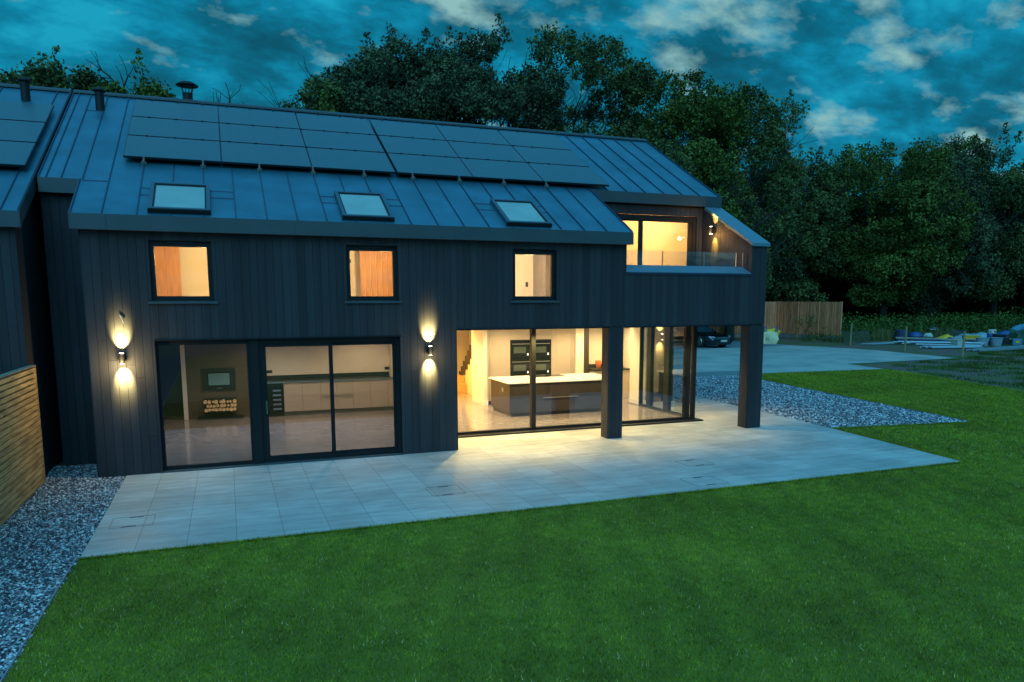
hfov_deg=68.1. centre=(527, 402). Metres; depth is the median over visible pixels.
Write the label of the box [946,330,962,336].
dark crate
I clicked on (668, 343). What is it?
side sliding window
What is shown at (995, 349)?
ladder
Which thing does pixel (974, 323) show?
undergrowth
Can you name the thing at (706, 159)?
broadleaf tree
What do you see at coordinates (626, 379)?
back counter
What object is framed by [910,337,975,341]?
black sheeting
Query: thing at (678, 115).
oak tree
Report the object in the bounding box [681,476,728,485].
inspection cover
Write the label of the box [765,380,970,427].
lawn edging
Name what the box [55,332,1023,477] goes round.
ground
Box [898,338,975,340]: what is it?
scaffold board
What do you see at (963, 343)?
timber stake
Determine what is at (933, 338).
scaffold board
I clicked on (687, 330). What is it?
kitchen sliding window
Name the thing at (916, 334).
domed cover
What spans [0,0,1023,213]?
sky
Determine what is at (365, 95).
broadleaf tree
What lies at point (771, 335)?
rubble bag
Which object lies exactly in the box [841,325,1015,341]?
tall grass
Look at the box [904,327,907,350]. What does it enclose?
timber stake
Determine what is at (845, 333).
stock netting
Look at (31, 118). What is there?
house
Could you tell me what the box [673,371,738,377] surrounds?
path
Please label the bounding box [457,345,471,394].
staircase
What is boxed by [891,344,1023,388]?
rough grass
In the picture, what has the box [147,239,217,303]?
window
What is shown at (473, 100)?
broadleaf tree
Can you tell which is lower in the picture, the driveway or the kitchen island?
the kitchen island
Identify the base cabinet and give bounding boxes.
[267,376,393,414]
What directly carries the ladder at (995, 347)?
on the ground at (941, 352)
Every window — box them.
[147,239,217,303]
[155,339,254,469]
[208,373,229,384]
[344,244,401,302]
[458,327,691,434]
[510,248,559,302]
[638,327,697,418]
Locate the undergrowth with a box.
[786,306,1023,338]
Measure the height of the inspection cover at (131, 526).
0.004 m
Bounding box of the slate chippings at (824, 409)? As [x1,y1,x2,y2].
[673,375,967,427]
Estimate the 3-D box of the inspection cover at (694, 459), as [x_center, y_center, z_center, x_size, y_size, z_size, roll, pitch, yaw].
[3.134,1.121,14.213,0.550,0.004,0.500,-3,8,-21]
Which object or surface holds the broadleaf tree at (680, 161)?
on the ground at (941, 352)
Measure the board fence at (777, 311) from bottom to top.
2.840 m
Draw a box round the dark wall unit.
[584,328,588,372]
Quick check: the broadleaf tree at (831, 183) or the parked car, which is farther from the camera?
the broadleaf tree at (831, 183)
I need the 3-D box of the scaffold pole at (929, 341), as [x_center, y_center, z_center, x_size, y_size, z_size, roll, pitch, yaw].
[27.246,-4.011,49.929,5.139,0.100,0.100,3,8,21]
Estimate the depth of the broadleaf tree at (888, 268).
60.34 m
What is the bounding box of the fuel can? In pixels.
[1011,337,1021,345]
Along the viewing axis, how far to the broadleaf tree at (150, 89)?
35.13 m
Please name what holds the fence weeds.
on the ground at (941, 352)
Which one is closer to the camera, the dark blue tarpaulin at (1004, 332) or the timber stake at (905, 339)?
the timber stake at (905, 339)
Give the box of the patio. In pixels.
[80,391,962,557]
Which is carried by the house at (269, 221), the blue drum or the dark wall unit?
the dark wall unit
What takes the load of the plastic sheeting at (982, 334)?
on the black sheeting at (924, 339)
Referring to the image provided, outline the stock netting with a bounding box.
[841,330,868,343]
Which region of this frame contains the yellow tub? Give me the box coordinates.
[961,335,979,340]
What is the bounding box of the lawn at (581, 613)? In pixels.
[3,369,1023,681]
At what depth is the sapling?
55.28 m
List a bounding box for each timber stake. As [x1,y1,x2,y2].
[849,323,852,345]
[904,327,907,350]
[961,331,965,356]
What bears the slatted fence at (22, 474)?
on the slate chippings at (60, 506)
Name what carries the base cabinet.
on the house at (269, 221)
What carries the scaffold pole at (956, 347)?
on the ground at (941, 352)
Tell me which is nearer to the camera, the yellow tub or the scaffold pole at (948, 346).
the scaffold pole at (948, 346)
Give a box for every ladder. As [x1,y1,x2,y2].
[964,345,1023,350]
[970,347,1023,351]
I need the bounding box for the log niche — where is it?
[203,397,236,412]
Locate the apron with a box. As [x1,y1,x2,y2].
[674,341,781,348]
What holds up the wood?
on the ground at (941, 352)
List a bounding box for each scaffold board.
[895,337,975,339]
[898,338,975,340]
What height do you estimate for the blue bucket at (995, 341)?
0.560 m
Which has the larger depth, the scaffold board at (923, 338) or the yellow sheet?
the yellow sheet
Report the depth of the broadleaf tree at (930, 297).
63.33 m
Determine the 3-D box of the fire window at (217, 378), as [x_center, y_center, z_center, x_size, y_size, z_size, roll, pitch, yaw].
[-7.873,-0.606,19.302,0.500,0.299,0.005,-3,8,-21]
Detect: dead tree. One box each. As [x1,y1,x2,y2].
[86,51,141,94]
[213,82,240,102]
[285,97,312,109]
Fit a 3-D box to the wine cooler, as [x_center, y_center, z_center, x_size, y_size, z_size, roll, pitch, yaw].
[-6.637,-0.110,19.883,0.390,0.860,0.525,-3,8,-21]
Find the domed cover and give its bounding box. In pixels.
[908,332,922,336]
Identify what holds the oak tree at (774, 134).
on the ground at (941, 352)
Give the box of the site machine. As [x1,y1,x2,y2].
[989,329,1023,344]
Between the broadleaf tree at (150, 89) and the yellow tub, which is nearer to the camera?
the broadleaf tree at (150, 89)
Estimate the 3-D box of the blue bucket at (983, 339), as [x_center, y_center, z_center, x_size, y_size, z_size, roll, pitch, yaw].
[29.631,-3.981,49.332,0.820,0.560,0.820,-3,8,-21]
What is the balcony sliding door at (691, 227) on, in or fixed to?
in the house at (269, 221)
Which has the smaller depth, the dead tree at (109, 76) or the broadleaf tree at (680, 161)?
the dead tree at (109, 76)
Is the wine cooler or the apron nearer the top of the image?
the apron
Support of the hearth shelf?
on the house at (269, 221)
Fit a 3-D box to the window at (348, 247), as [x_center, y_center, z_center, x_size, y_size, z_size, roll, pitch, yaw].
[-2.953,-2.445,14.371,1.093,1.087,0.195,-3,8,-21]
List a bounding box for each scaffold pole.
[897,341,985,342]
[906,342,983,344]
[911,341,981,343]
[916,343,981,345]
[928,346,972,347]
[931,346,982,348]
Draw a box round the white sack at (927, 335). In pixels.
[923,333,932,336]
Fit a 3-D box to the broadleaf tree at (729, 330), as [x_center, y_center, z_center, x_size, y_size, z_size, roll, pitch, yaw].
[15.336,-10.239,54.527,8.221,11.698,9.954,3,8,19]
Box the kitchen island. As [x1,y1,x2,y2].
[488,373,601,416]
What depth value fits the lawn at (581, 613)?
7.76 m
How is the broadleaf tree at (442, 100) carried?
on the ground at (941, 352)
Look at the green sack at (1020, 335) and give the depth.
51.50 m
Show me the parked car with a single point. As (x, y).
(706, 335)
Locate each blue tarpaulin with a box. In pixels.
[996,330,1009,334]
[1009,324,1023,330]
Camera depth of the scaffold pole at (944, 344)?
49.14 m
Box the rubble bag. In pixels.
[763,326,780,343]
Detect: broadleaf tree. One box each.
[0,45,108,91]
[87,48,177,97]
[258,22,497,125]
[269,62,457,122]
[306,25,589,130]
[315,92,339,111]
[443,12,645,132]
[619,122,731,200]
[674,134,803,233]
[725,180,800,340]
[745,171,842,301]
[749,143,892,332]
[805,135,1007,320]
[863,147,1023,317]
[936,122,1023,316]
[1004,163,1023,292]
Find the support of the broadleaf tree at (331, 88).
on the ground at (941, 352)
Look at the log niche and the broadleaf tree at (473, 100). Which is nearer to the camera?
the log niche
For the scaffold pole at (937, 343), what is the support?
on the ground at (941, 352)
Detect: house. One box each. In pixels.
[0,76,72,474]
[37,81,769,476]
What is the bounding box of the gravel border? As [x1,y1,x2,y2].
[0,471,115,678]
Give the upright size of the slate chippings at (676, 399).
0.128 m
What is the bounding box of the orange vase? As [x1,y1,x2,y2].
[595,360,601,368]
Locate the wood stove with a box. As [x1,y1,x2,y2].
[202,367,235,390]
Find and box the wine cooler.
[267,383,283,416]
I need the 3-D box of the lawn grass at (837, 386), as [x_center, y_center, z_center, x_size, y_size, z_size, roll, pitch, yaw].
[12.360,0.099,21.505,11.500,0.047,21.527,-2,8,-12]
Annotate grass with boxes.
[762,369,1023,460]
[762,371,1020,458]
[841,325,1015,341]
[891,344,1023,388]
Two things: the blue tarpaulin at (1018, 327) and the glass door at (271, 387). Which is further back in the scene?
the blue tarpaulin at (1018, 327)
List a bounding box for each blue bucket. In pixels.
[975,337,988,345]
[989,337,1002,346]
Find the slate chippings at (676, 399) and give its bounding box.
[673,396,699,402]
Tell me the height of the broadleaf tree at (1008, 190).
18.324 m
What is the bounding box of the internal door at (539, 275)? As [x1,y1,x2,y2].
[533,255,545,295]
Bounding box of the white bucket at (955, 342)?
[950,339,962,345]
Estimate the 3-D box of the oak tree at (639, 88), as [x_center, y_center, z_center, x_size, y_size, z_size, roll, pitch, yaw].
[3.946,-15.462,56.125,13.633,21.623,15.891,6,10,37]
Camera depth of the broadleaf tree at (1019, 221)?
66.92 m
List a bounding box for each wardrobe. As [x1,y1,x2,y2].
[154,247,181,295]
[359,251,392,295]
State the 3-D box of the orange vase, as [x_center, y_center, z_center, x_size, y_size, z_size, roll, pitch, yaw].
[2.156,-1.167,23.091,0.210,0.260,0.210,-3,8,-21]
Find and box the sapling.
[795,312,817,340]
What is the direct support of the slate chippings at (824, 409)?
on the gravel bed
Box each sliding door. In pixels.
[258,337,401,462]
[615,213,695,265]
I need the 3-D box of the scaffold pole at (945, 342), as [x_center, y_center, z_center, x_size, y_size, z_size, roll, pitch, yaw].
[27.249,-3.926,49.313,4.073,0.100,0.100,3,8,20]
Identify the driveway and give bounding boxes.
[673,345,950,372]
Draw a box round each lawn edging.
[0,558,76,681]
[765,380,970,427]
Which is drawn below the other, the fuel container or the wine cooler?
the wine cooler
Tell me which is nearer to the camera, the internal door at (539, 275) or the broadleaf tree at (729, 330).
the internal door at (539, 275)
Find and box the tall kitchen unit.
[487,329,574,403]
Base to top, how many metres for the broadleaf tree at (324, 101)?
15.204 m
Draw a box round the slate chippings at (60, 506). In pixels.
[0,464,125,679]
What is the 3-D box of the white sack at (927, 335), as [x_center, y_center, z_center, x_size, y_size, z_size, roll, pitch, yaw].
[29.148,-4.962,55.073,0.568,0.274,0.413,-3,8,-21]
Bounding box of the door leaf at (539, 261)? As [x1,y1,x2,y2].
[533,255,545,295]
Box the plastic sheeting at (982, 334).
[952,332,986,338]
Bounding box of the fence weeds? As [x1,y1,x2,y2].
[791,330,866,342]
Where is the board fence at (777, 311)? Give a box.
[708,301,842,340]
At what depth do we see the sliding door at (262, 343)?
14.45 m
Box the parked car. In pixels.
[674,326,731,347]
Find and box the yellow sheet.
[937,334,952,337]
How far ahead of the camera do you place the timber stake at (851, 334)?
50.11 m
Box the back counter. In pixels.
[589,364,629,397]
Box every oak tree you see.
[499,20,659,144]
[607,68,760,212]
[685,79,824,333]
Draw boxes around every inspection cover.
[108,515,155,528]
[425,485,465,495]
[675,459,712,466]
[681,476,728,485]
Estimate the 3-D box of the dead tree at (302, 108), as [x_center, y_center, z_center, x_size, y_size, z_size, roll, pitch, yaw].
[-10.307,-7.734,34.770,1.221,12.170,1.348,-3,8,-21]
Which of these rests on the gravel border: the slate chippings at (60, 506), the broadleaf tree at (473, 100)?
the slate chippings at (60, 506)
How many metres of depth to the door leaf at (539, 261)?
18.61 m
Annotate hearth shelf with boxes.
[198,415,243,419]
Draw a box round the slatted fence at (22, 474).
[0,365,45,525]
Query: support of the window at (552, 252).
in the house at (269, 221)
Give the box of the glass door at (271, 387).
[268,384,282,412]
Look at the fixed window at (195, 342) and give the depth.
13.61 m
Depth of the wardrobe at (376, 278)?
17.25 m
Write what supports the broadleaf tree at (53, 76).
on the ground at (941, 352)
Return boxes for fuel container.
[987,329,996,337]
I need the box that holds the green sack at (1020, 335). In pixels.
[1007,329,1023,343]
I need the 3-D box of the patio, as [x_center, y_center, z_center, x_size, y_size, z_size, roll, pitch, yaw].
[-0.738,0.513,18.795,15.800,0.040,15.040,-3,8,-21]
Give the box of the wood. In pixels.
[723,207,1023,333]
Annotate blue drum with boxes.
[895,330,908,340]
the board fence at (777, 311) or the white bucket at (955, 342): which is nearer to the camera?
the white bucket at (955, 342)
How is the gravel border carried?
on the ground at (941, 352)
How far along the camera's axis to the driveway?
39.12 m
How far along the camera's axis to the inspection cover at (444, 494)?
12.13 m
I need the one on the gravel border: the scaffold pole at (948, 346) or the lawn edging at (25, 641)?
the lawn edging at (25, 641)

